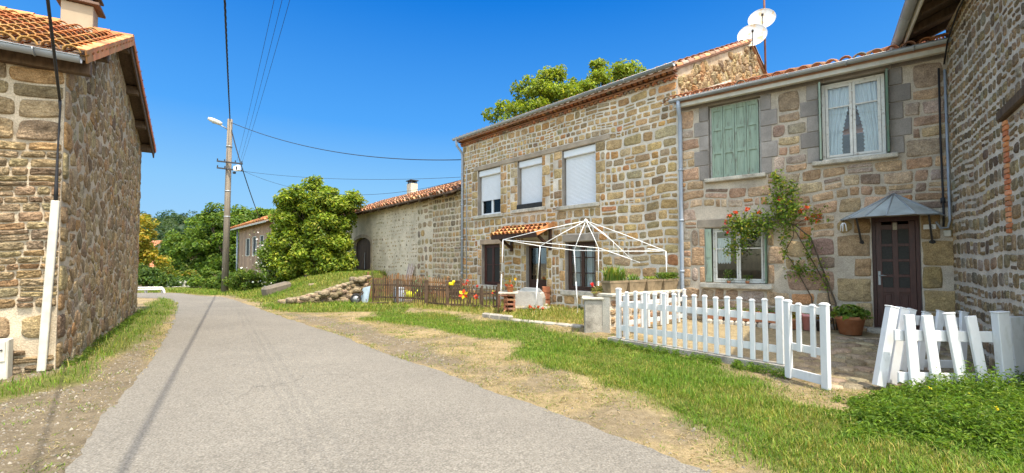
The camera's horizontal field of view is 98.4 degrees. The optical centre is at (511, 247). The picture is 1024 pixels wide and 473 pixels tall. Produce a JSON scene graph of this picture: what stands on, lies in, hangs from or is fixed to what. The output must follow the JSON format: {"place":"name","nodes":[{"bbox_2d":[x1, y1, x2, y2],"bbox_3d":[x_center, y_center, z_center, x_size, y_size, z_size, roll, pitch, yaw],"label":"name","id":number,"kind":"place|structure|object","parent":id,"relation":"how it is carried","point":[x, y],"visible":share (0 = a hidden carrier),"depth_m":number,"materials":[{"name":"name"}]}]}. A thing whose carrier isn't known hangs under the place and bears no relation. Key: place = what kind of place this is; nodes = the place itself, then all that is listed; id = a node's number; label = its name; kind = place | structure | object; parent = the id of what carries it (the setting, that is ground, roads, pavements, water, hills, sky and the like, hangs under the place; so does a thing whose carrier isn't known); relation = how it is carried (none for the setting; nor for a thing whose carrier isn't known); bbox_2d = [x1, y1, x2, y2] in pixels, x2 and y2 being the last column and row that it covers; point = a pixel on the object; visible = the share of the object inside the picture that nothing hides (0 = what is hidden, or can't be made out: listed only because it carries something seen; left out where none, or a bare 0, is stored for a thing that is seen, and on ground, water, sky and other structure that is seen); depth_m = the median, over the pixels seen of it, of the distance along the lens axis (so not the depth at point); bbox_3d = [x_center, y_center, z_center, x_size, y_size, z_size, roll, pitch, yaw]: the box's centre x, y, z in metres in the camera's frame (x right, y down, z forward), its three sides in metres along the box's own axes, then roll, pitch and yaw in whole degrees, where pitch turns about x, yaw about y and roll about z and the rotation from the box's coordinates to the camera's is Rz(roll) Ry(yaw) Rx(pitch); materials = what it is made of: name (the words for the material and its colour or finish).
{"place":"outdoors","nodes":[
{"label":"outdoors","id":0,"kind":"place"},
{"bbox_2d":[148,224,234,272],"bbox_3d":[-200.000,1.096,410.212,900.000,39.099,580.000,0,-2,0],"label":"hill","id":1,"kind":"structure","parent":0,"point":[180,226],"depth_m":298.62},
{"bbox_2d":[140,208,254,254],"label":"wood","id":2,"kind":"object","parent":1,"relation":"on","point":[174,219],"visible":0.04,"depth_m":299.40,"materials":[{"name":"green plant"}]},
{"bbox_2d":[65,293,708,472],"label":"road","id":3,"kind":"structure","parent":0,"point":[223,385],"depth_m":4.52,"materials":[{"name":"asphalt"}]},
{"bbox_2d":[0,0,945,217],"label":"sky","id":4,"kind":"structure","parent":0,"point":[402,79],"materials":[{"name":"blue"}]},
{"bbox_2d":[0,272,1023,472],"bbox_3d":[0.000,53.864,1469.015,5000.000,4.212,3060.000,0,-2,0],"label":"ground","id":5,"kind":"structure","parent":0,"point":[77,439],"depth_m":5.63,"materials":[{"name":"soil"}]},
{"bbox_2d":[0,0,155,374],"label":"stone barn","id":6,"kind":"structure","parent":5,"relation":"on","point":[70,177],"depth_m":7.02,"materials":[{"name":"stone"}]},
{"bbox_2d":[0,338,13,379],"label":"meter box","id":7,"kind":"object","parent":6,"relation":"attached to","point":[6,355],"visible":0.87,"depth_m":6.14,"materials":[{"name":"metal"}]},
{"bbox_2d":[0,341,5,361],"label":"door","id":8,"kind":"structure","parent":7,"relation":"in","point":[2,344],"depth_m":6.11,"materials":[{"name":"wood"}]},
{"bbox_2d":[46,0,60,100],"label":"overhead cable","id":9,"kind":"object","parent":6,"relation":"attached to","point":[53,45],"visible":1,"depth_m":5.77,"materials":[{"name":"rubber"}]},
{"bbox_2d":[138,287,164,292],"bbox_3d":[-18.099,2.186,21.805,1.961,0.548,0.308,0,-2,-9],"label":"guard rail","id":10,"kind":"object","parent":5,"relation":"on","point":[146,289],"visible":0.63,"depth_m":21.82,"materials":[{"name":"metal"}]},
{"bbox_2d":[138,213,172,286],"bbox_3d":[-28.400,0.380,33.205,3.889,6.111,3.636,0,-2,0],"label":"yellowing tree","id":11,"kind":"object","parent":5,"relation":"on","point":[148,251],"visible":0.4,"depth_m":33.07,"materials":[{"name":"yellow plant"}]},
{"bbox_2d":[150,240,163,248],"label":"village house","id":12,"kind":"structure","parent":5,"relation":"on","point":[158,242],"depth_m":86.64,"materials":[{"name":"ceramic"}]},
{"bbox_2d":[138,263,198,286],"bbox_3d":[-22.480,1.861,28.468,5.118,1.850,2.820,0,-2,0],"label":"shrub","id":13,"kind":"object","parent":5,"relation":"on","point":[147,276],"visible":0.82,"depth_m":27.75,"materials":[{"name":"green plant"}]},
{"bbox_2d":[141,264,200,286],"bbox_3d":[-28.618,2.357,36.240,6.172,2.688,4.002,0,-2,0],"label":"shrub","id":14,"kind":"object","parent":5,"relation":"on","point":[168,270],"visible":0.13,"depth_m":36.01,"materials":[{"name":"green plant"}]},
{"bbox_2d":[151,235,201,267],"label":"leafy tree","id":15,"kind":"object","parent":5,"relation":"on","point":[161,251],"visible":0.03,"depth_m":50.41,"materials":[{"name":"green plant"}]},
{"bbox_2d":[160,214,234,285],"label":"leafy tree","id":16,"kind":"object","parent":5,"relation":"on","point":[181,260],"visible":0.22,"depth_m":42.15,"materials":[{"name":"green plant"}]},
{"bbox_2d":[186,266,235,288],"bbox_3d":[-18.654,1.962,27.876,3.478,1.718,2.183,0,-2,11],"label":"shrub","id":17,"kind":"object","parent":5,"relation":"on","point":[212,278],"visible":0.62,"depth_m":27.35,"materials":[{"name":"green plant"}]},
{"bbox_2d":[180,202,276,276],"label":"leafy tree","id":18,"kind":"object","parent":5,"relation":"on","point":[207,239],"visible":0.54,"depth_m":40.11,"materials":[{"name":"green plant"}]},
{"bbox_2d":[217,119,243,291],"bbox_3d":[-15.611,-2.239,24.461,1.455,9.968,0.491,0,-2,11],"label":"utility pole","id":19,"kind":"object","parent":5,"relation":"on","point":[226,227],"visible":0.98,"depth_m":24.48,"materials":[{"name":"concrete"}]},
{"bbox_2d":[208,117,226,128],"bbox_3d":[-16.195,-6.880,24.329,0.964,0.553,0.341,1,-2,-33],"label":"street lamp","id":20,"kind":"object","parent":19,"relation":"attached to","point":[214,121],"visible":1,"depth_m":24.18,"materials":[{"name":"grey metal"}]},
{"bbox_2d":[224,0,230,119],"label":"overhead cable","id":21,"kind":"object","parent":19,"relation":"attached to","point":[225,19],"visible":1,"depth_m":14.63,"materials":[{"name":"rubber"}]},
{"bbox_2d":[231,129,259,218],"bbox_3d":[-16.649,-4.450,27.669,0.822,4.836,7.286,1,-2,-23],"label":"overhead cable","id":22,"kind":"object","parent":19,"relation":"attached to","point":[243,172],"visible":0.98,"depth_m":24.71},
{"bbox_2d":[238,2,273,155],"bbox_3d":[-7.300,-5.026,12.625,0.008,0.426,28.550,1,-2,-34],"label":"overhead cable","id":23,"kind":"object","parent":19,"relation":"attached to","point":[258,69],"visible":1,"depth_m":11.63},
{"bbox_2d":[240,1,281,160],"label":"overhead cable","id":24,"kind":"object","parent":19,"relation":"attached to","point":[264,69],"visible":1,"depth_m":11.55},
{"bbox_2d":[242,0,289,160],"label":"overhead cable","id":25,"kind":"object","parent":19,"relation":"attached to","point":[270,68],"visible":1,"depth_m":11.49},
{"bbox_2d":[231,122,460,159],"bbox_3d":[-8.936,-5.351,21.476,15.200,3.684,0.036,-1,-2,25],"label":"overhead cable","id":26,"kind":"object","parent":19,"relation":"attached to","point":[346,153],"visible":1,"depth_m":20.83,"materials":[{"name":"rubber"}]},
{"bbox_2d":[245,171,455,179],"bbox_3d":[-8.462,-3.592,21.338,14.277,1.557,0.014,-1,-2,26],"label":"overhead cable","id":27,"kind":"object","parent":19,"relation":"attached to","point":[362,179],"visible":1,"depth_m":20.33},
{"bbox_2d":[244,171,459,194],"bbox_3d":[-8.463,-3.398,21.331,14.279,1.980,0.014,-1,-2,26],"label":"overhead cable","id":28,"kind":"object","parent":19,"relation":"attached to","point":[347,194],"visible":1,"depth_m":20.99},
{"bbox_2d":[222,268,264,290],"bbox_3d":[-14.576,1.840,24.312,2.078,1.512,1.843,0,-2,0],"label":"shrub","id":29,"kind":"object","parent":5,"relation":"on","point":[236,282],"visible":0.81,"depth_m":23.98,"materials":[{"name":"green plant"}]},
{"bbox_2d":[230,214,274,282],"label":"plank house","id":30,"kind":"structure","parent":5,"relation":"on","point":[248,246],"depth_m":33.13,"materials":[{"name":"white paint"}]},
{"bbox_2d":[246,238,249,255],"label":"window","id":31,"kind":"structure","parent":30,"relation":"in","point":[247,240],"depth_m":33.86,"materials":[{"name":"white paint"}]},
{"bbox_2d":[252,236,256,255],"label":"window","id":32,"kind":"structure","parent":30,"relation":"in","point":[254,245],"depth_m":32.56,"materials":[{"name":"white paint"}]},
{"bbox_2d":[241,232,290,284],"bbox_3d":[-13.033,0.986,23.506,2.232,3.982,2.203,2,-3,-39],"label":"white shrub","id":33,"kind":"object","parent":5,"relation":"on","point":[267,276],"visible":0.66,"depth_m":23.23,"materials":[{"name":"green plant"}]},
{"bbox_2d":[261,282,290,295],"bbox_3d":[-10.715,1.956,20.144,0.500,0.811,1.376,-1,-2,22],"label":"stone trough","id":34,"kind":"object","parent":5,"relation":"on","point":[272,288],"visible":0.54,"depth_m":19.83,"materials":[{"name":"stone"}]},
{"bbox_2d":[286,297,296,302],"bbox_3d":[-8.441,2.004,16.935,0.303,0.235,0.390,0,-2,12],"label":"boulder","id":35,"kind":"object","parent":5,"relation":"on","point":[290,300],"visible":0.94,"depth_m":16.77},
{"bbox_2d":[299,296,309,300],"bbox_3d":[-8.051,1.955,17.137,0.428,0.194,0.248,-1,-2,22],"label":"boulder","id":36,"kind":"object","parent":5,"relation":"on","point":[304,298],"visible":1,"depth_m":17.05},
{"bbox_2d":[264,175,368,280],"bbox_3d":[-10.814,-1.034,24.221,5.427,5.907,3.900,0,-2,0],"label":"round bush","id":37,"kind":"object","parent":5,"relation":"on","point":[309,235],"visible":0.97,"depth_m":23.22,"materials":[{"name":"green plant"}]},
{"bbox_2d":[318,290,329,295],"bbox_3d":[-7.513,1.810,17.650,0.283,0.236,0.421,-1,-2,23],"label":"boulder","id":38,"kind":"object","parent":5,"relation":"on","point":[325,293],"visible":1,"depth_m":17.56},
{"bbox_2d":[277,275,371,304],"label":"dry stone wall","id":39,"kind":"structure","parent":5,"relation":"on","point":[345,291],"depth_m":18.22,"materials":[{"name":"stone"}]},
{"bbox_2d":[350,280,374,303],"bbox_3d":[-5.946,1.753,17.611,0.841,0.971,0.488,0,-2,11],"label":"wheelbarrow","id":40,"kind":"object","parent":5,"relation":"on","point":[363,296],"visible":0.96,"depth_m":17.54,"materials":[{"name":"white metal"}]},
{"bbox_2d":[369,264,390,300],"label":"garden shrub","id":41,"kind":"object","parent":5,"relation":"on","point":[374,277],"visible":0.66,"depth_m":17.93,"materials":[{"name":"green plant"}]},
{"bbox_2d":[393,287,403,301],"bbox_3d":[-4.297,1.786,16.848,0.439,0.567,0.437,0,-2,0],"label":"plastic barrel","id":42,"kind":"object","parent":5,"relation":"on","point":[399,294],"visible":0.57,"depth_m":16.67,"materials":[{"name":"paint"}]},
{"bbox_2d":[372,278,427,304],"bbox_3d":[-4.269,1.682,16.520,3.321,1.116,0.174,-2,-3,38],"label":"garden fence","id":43,"kind":"object","parent":5,"relation":"on","point":[407,285],"visible":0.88,"depth_m":16.38,"materials":[{"name":"brown wood"}]},
{"bbox_2d":[367,272,448,297],"bbox_3d":[-4.367,1.595,18.332,4.805,1.172,0.284,-1,-2,34],"label":"garden fence","id":44,"kind":"object","parent":5,"relation":"on","point":[429,281],"visible":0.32,"depth_m":18.36,"materials":[{"name":"brown wood"}]},
{"bbox_2d":[406,263,413,286],"bbox_3d":[-4.977,1.451,21.145,0.384,1.434,0.580,2,-3,-41],"label":"board stack","id":45,"kind":"object","parent":5,"relation":"on","point":[410,270],"visible":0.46,"depth_m":21.14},
{"bbox_2d":[411,276,429,296],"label":"garden shrub","id":46,"kind":"object","parent":5,"relation":"on","point":[419,287],"visible":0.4,"depth_m":17.47,"materials":[{"name":"green plant"}]},
{"bbox_2d":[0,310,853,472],"bbox_3d":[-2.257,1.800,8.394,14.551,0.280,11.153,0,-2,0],"label":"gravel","id":47,"kind":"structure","parent":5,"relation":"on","point":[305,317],"depth_m":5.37,"materials":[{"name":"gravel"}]},
{"bbox_2d":[343,179,545,296],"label":"long barn","id":48,"kind":"structure","parent":5,"relation":"on","point":[420,230],"depth_m":21.30,"materials":[{"name":"grey stone"}]},
{"bbox_2d":[356,238,369,270],"bbox_3d":[-8.755,0.532,26.314,0.111,2.273,2.629,2,-3,-41],"label":"door","id":49,"kind":"structure","parent":48,"relation":"in","point":[363,245],"depth_m":26.47,"materials":[{"name":"brown wood"}]},
{"bbox_2d":[448,278,461,299],"bbox_3d":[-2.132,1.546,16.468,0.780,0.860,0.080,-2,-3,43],"label":"compost bin","id":50,"kind":"object","parent":5,"relation":"on","point":[458,283],"visible":0.38,"depth_m":16.34,"materials":[{"name":"brown wood"}]},
{"bbox_2d":[459,289,467,307],"bbox_3d":[-1.581,1.658,14.356,0.313,0.658,0.070,0,-2,0],"label":"pinwheel","id":51,"kind":"object","parent":5,"relation":"on","point":[463,293],"visible":0.94,"depth_m":14.36,"materials":[{"name":"paint"}]},
{"bbox_2d":[460,276,477,303],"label":"garden shrub","id":52,"kind":"object","parent":5,"relation":"on","point":[466,283],"visible":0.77,"depth_m":14.73,"materials":[{"name":"red plant"}]},
{"bbox_2d":[446,280,499,308],"bbox_3d":[-1.304,1.570,14.364,2.265,0.980,0.142,-1,-2,34],"label":"garden fence","id":53,"kind":"object","parent":5,"relation":"on","point":[481,294],"visible":0.66,"depth_m":14.32,"materials":[{"name":"brown wood"}]},
{"bbox_2d":[428,285,445,304],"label":"garden gate","id":54,"kind":"structure","parent":53,"relation":"attached to","point":[436,290],"depth_m":15.21,"materials":[{"name":"brown wood"}]},
{"bbox_2d":[498,292,517,311],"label":"brick pillar","id":55,"kind":"structure","parent":5,"relation":"on","point":[509,299],"depth_m":12.99,"materials":[{"name":"brick"}]},
{"bbox_2d":[499,273,517,291],"bbox_3d":[0.053,1.000,13.114,0.766,0.617,0.596,-2,-3,39],"label":"flower pot","id":56,"kind":"object","parent":55,"relation":"on","point":[510,288],"visible":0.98,"depth_m":13.10,"materials":[{"name":"ceramic"}]},
{"bbox_2d":[0,269,1023,472],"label":"grass","id":57,"kind":"structure","parent":5,"relation":"on","point":[691,388],"depth_m":5.95,"materials":[{"name":"plant"}]},
{"bbox_2d":[514,287,544,306],"bbox_3d":[0.569,1.577,14.063,0.910,0.630,0.620,0,-2,13],"label":"storage chest","id":58,"kind":"object","parent":5,"relation":"on","point":[525,296],"visible":0.81,"depth_m":13.78,"materials":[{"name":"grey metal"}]},
{"bbox_2d":[482,313,583,327],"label":"garden kerb","id":59,"kind":"structure","parent":5,"relation":"on","point":[495,316],"depth_m":11.52,"materials":[{"name":"concrete"}]},
{"bbox_2d":[523,305,550,312],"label":"flower clump","id":60,"kind":"object","parent":5,"relation":"on","point":[531,309],"visible":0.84,"depth_m":12.68,"materials":[{"name":"red plant"}]},
{"bbox_2d":[63,297,1023,467],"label":"weeds","id":61,"kind":"object","parent":5,"relation":"on","point":[960,413],"visible":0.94,"depth_m":4.36,"materials":[{"name":"green plant"}]},
{"bbox_2d":[542,286,549,305],"bbox_3d":[1.118,1.589,14.553,0.260,0.640,0.300,0,-2,0],"label":"clay block stack","id":62,"kind":"object","parent":5,"relation":"on","point":[546,290],"visible":0.59,"depth_m":14.41,"materials":[{"name":"ceramic"}]},
{"bbox_2d":[481,57,646,124],"bbox_3d":[4.139,-5.026,31.197,12.788,16.924,5.835,0,-2,0],"label":"tall tree","id":63,"kind":"object","parent":5,"relation":"on","point":[548,91],"visible":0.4,"depth_m":30.76,"materials":[{"name":"green plant"}]},
{"bbox_2d":[500,219,666,312],"bbox_3d":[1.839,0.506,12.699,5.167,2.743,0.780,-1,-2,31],"label":"gazebo frame","id":64,"kind":"object","parent":5,"relation":"on","point":[598,250],"visible":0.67,"depth_m":12.63,"materials":[{"name":"white paint"}]},
{"bbox_2d":[582,296,604,332],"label":"concrete pillar","id":65,"kind":"structure","parent":5,"relation":"on","point":[593,313],"depth_m":9.76,"materials":[{"name":"concrete"}]},
{"bbox_2d":[590,282,604,296],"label":"potted plant","id":66,"kind":"object","parent":65,"relation":"on","point":[595,291],"visible":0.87,"depth_m":9.93,"materials":[{"name":"green plant"}]},
{"bbox_2d":[452,39,767,308],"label":"stone house","id":67,"kind":"structure","parent":5,"relation":"on","point":[607,156],"depth_m":13.94,"materials":[{"name":"stone"}]},
{"bbox_2d":[473,167,503,219],"bbox_3d":[-0.848,-2.106,17.066,0.370,1.919,1.697,2,-3,-43],"label":"window","id":68,"kind":"structure","parent":67,"relation":"in","point":[491,178],"depth_m":17.12,"materials":[{"name":"white plastic"}]},
{"bbox_2d":[477,244,501,289],"bbox_3d":[-0.784,0.715,16.877,0.300,1.700,1.353,2,-3,-43],"label":"window","id":69,"kind":"structure","parent":67,"relation":"in","point":[492,252],"depth_m":16.94,"materials":[{"name":"red wood"}]},
{"bbox_2d":[512,157,545,213],"bbox_3d":[0.655,-2.186,15.472,0.370,1.871,1.540,2,-3,-43],"label":"window","id":70,"kind":"structure","parent":67,"relation":"in","point":[531,170],"depth_m":15.53,"materials":[{"name":"white plastic"}]},
{"bbox_2d":[517,202,541,209],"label":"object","id":71,"kind":"object","parent":67,"relation":"on","point":[530,205],"visible":0.66,"depth_m":15.31,"materials":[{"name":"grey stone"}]},
{"bbox_2d":[529,246,546,289],"bbox_3d":[0.943,0.882,15.205,0.070,1.911,0.919,2,-3,-43],"label":"door","id":72,"kind":"structure","parent":67,"relation":"in","point":[533,250],"depth_m":15.36,"materials":[{"name":"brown wood"}]},
{"bbox_2d":[560,242,595,295],"bbox_3d":[2.201,0.649,13.811,0.440,1.669,1.466,2,-3,-43],"label":"window","id":73,"kind":"structure","parent":67,"relation":"in","point":[591,255],"depth_m":13.86,"materials":[{"name":"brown wood"}]},
{"bbox_2d":[556,144,600,210],"bbox_3d":[2.128,-2.202,13.908,0.370,1.946,1.665,2,-3,-43],"label":"window","id":74,"kind":"structure","parent":67,"relation":"in","point":[580,162],"depth_m":13.95,"materials":[{"name":"white plastic"}]},
{"bbox_2d":[737,24,766,49],"bbox_3d":[8.283,-7.328,15.233,0.626,0.928,0.731,1,-2,-24],"label":"satellite dish","id":75,"kind":"object","parent":67,"relation":"attached to","point":[756,33],"visible":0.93,"depth_m":15.28,"materials":[{"name":"white metal"}]},
{"bbox_2d":[763,0,766,73],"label":"aerial mast","id":76,"kind":"object","parent":67,"relation":"attached to","point":[765,67],"visible":0.31,"depth_m":16.02,"materials":[{"name":"metal"}]},
{"bbox_2d":[748,8,775,26],"bbox_3d":[8.916,-8.189,15.767,0.698,0.844,0.603,0,-2,-14],"label":"satellite dish","id":77,"kind":"object","parent":76,"relation":"attached to","point":[765,17],"visible":0.87,"depth_m":15.82,"materials":[{"name":"white metal"}]},
{"bbox_2d":[596,289,682,332],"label":"divider wall","id":78,"kind":"structure","parent":5,"relation":"on","point":[609,313],"depth_m":9.70,"materials":[{"name":"stone"}]},
{"bbox_2d":[599,264,630,292],"bbox_3d":[2.295,0.680,9.973,0.598,0.642,0.814,-2,-3,43],"label":"planter","id":79,"kind":"object","parent":78,"relation":"on","point":[612,281],"visible":1,"depth_m":9.83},
{"bbox_2d":[626,274,646,291],"bbox_3d":[2.818,0.789,10.368,0.630,0.452,0.374,1,-2,-37],"label":"planter","id":80,"kind":"object","parent":78,"relation":"on","point":[637,283],"visible":0.84,"depth_m":10.24,"materials":[{"name":"stone"}]},
{"bbox_2d":[641,276,662,290],"bbox_3d":[3.364,0.848,10.738,0.638,0.360,0.310,2,-3,-38],"label":"planter","id":81,"kind":"object","parent":78,"relation":"on","point":[653,284],"visible":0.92,"depth_m":10.62,"materials":[{"name":"stone"}]},
{"bbox_2d":[654,272,678,289],"bbox_3d":[3.898,0.821,11.124,0.714,0.442,0.339,1,-2,-36],"label":"planter","id":82,"kind":"object","parent":78,"relation":"on","point":[670,282],"visible":0.95,"depth_m":11.02,"materials":[{"name":"concrete"}]},
{"bbox_2d":[623,289,685,336],"bbox_3d":[3.243,1.420,9.855,2.318,0.950,0.082,2,-3,-37],"label":"picket fence","id":83,"kind":"object","parent":5,"relation":"on","point":[668,301],"visible":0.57,"depth_m":9.88,"materials":[{"name":"white paint"}]},
{"bbox_2d":[608,336,784,372],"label":"kerb wall","id":84,"kind":"structure","parent":5,"relation":"on","point":[725,359],"depth_m":7.25,"materials":[{"name":"concrete"}]},
{"bbox_2d":[615,288,784,364],"bbox_3d":[3.014,1.238,7.579,0.078,0.985,2.978,2,-3,-39],"label":"picket fence","id":85,"kind":"object","parent":84,"relation":"on","point":[739,343],"visible":1,"depth_m":7.30,"materials":[{"name":"white paint"}]},
{"bbox_2d":[702,319,775,328],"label":"stone kerb","id":86,"kind":"structure","parent":5,"relation":"on","point":[757,324],"depth_m":9.89,"materials":[{"name":"stone"}]},
{"bbox_2d":[707,305,724,319],"bbox_3d":[4.788,1.500,10.406,0.503,0.329,0.262,-2,-3,38],"label":"terracotta trough","id":87,"kind":"object","parent":86,"relation":"on","point":[711,317],"visible":0.28,"depth_m":10.38,"materials":[{"name":"orange ceramic"}]},
{"bbox_2d":[721,304,742,320],"bbox_3d":[5.087,1.478,10.189,0.510,0.358,0.298,-1,-2,32],"label":"terracotta trough","id":88,"kind":"object","parent":86,"relation":"on","point":[733,318],"visible":0.32,"depth_m":10.12,"materials":[{"name":"orange ceramic"}]},
{"bbox_2d":[742,306,761,321],"bbox_3d":[5.415,1.474,9.942,0.539,0.347,0.233,-2,-3,38],"label":"terracotta trough","id":89,"kind":"object","parent":86,"relation":"on","point":[743,319],"visible":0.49,"depth_m":9.92,"materials":[{"name":"orange ceramic"}]},
{"bbox_2d":[758,307,775,322],"bbox_3d":[5.705,1.473,9.723,0.479,0.335,0.289,-2,-3,42],"label":"terracotta trough","id":90,"kind":"object","parent":86,"relation":"on","point":[771,311],"visible":0.3,"depth_m":9.67,"materials":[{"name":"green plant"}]},
{"bbox_2d":[714,168,837,329],"bbox_3d":[5.761,-0.023,9.820,2.353,3.536,0.520,-1,-2,33],"label":"climbing vine","id":91,"kind":"object","parent":5,"relation":"on","point":[740,225],"visible":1,"depth_m":9.77,"materials":[{"name":"green plant"}]},
{"bbox_2d":[792,312,795,328],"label":"potted plant","id":92,"kind":"object","parent":5,"relation":"on","point":[793,321],"visible":0.34,"depth_m":9.40,"materials":[{"name":"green plant"}]},
{"bbox_2d":[801,313,809,330],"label":"potted plant","id":93,"kind":"object","parent":5,"relation":"on","point":[806,320],"visible":0.55,"depth_m":9.24,"materials":[{"name":"pink plant"}]},
{"bbox_2d":[782,299,831,389],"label":"picket gate","id":94,"kind":"structure","parent":5,"relation":"on","point":[823,351],"depth_m":5.79,"materials":[{"name":"white paint"}]},
{"bbox_2d":[661,33,955,333],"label":"stone cottage","id":95,"kind":"structure","parent":5,"relation":"on","point":[880,186],"depth_m":9.50,"materials":[{"name":"stone"}]},
{"bbox_2d":[721,269,738,282],"bbox_3d":[5.239,0.676,10.607,0.414,0.335,0.165,0,-2,0],"label":"herb pot","id":96,"kind":"object","parent":95,"relation":"on","point":[728,281],"visible":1,"depth_m":10.60,"materials":[{"name":"ceramic"}]},
{"bbox_2d":[704,98,765,182],"bbox_3d":[5.383,-2.594,10.702,1.344,1.933,0.300,-2,-3,38],"label":"window","id":97,"kind":"structure","parent":95,"relation":"in","point":[734,144],"depth_m":10.73,"materials":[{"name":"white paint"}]},
{"bbox_2d":[700,226,772,289],"bbox_3d":[5.364,0.239,10.612,1.558,1.470,0.332,-2,-3,38],"label":"window","id":98,"kind":"structure","parent":95,"relation":"in","point":[718,256],"depth_m":10.79,"materials":[{"name":"white paint"}]},
{"bbox_2d":[812,68,898,166],"bbox_3d":[7.186,-2.693,9.331,1.423,1.801,0.382,-2,-3,38],"label":"window","id":99,"kind":"structure","parent":95,"relation":"in","point":[870,95],"depth_m":9.37,"materials":[{"name":"white paint"}]},
{"bbox_2d":[871,216,921,329],"bbox_3d":[7.762,0.494,8.927,0.733,2.252,0.120,-2,-3,38],"label":"door","id":100,"kind":"structure","parent":95,"relation":"in","point":[895,259],"depth_m":8.93,"materials":[{"name":"red wood"}]},
{"bbox_2d":[816,315,831,330],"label":"potted plant","id":101,"kind":"object","parent":5,"relation":"on","point":[818,324],"visible":0.16,"depth_m":9.14,"materials":[{"name":"grey plant"}]},
{"bbox_2d":[830,304,872,334],"bbox_3d":[6.721,1.409,8.782,0.676,0.596,0.683,0,-2,0],"label":"potted plant","id":102,"kind":"object","parent":5,"relation":"on","point":[851,321],"visible":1,"depth_m":8.63,"materials":[{"name":"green plant"}]},
{"bbox_2d":[793,337,972,389],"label":"stone paving","id":103,"kind":"structure","parent":5,"relation":"on","point":[860,368],"depth_m":6.79,"materials":[{"name":"stone"}]},
{"bbox_2d":[872,305,968,387],"bbox_3d":[5.434,1.263,5.960,1.906,1.038,0.375,1,-2,-18],"label":"fence panel","id":104,"kind":"object","parent":5,"relation":"on","point":[891,360],"visible":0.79,"depth_m":5.72,"materials":[{"name":"white paint"}]},
{"bbox_2d":[893,311,1014,386],"bbox_3d":[5.376,1.264,5.367,1.372,0.996,0.135,0,-2,0],"label":"fence panel","id":105,"kind":"object","parent":5,"relation":"on","point":[998,336],"visible":0.77,"depth_m":5.34,"materials":[{"name":"white paint"}]},
{"bbox_2d":[889,0,1023,370],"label":"stone outbuilding","id":106,"kind":"structure","parent":5,"relation":"on","point":[985,69],"depth_m":6.67,"materials":[{"name":"grey stone"}]},
{"bbox_2d":[1010,316,1023,385],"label":"fence panel","id":107,"kind":"object","parent":5,"relation":"on","point":[1017,328],"visible":0.64,"depth_m":5.45,"materials":[{"name":"white paint"}]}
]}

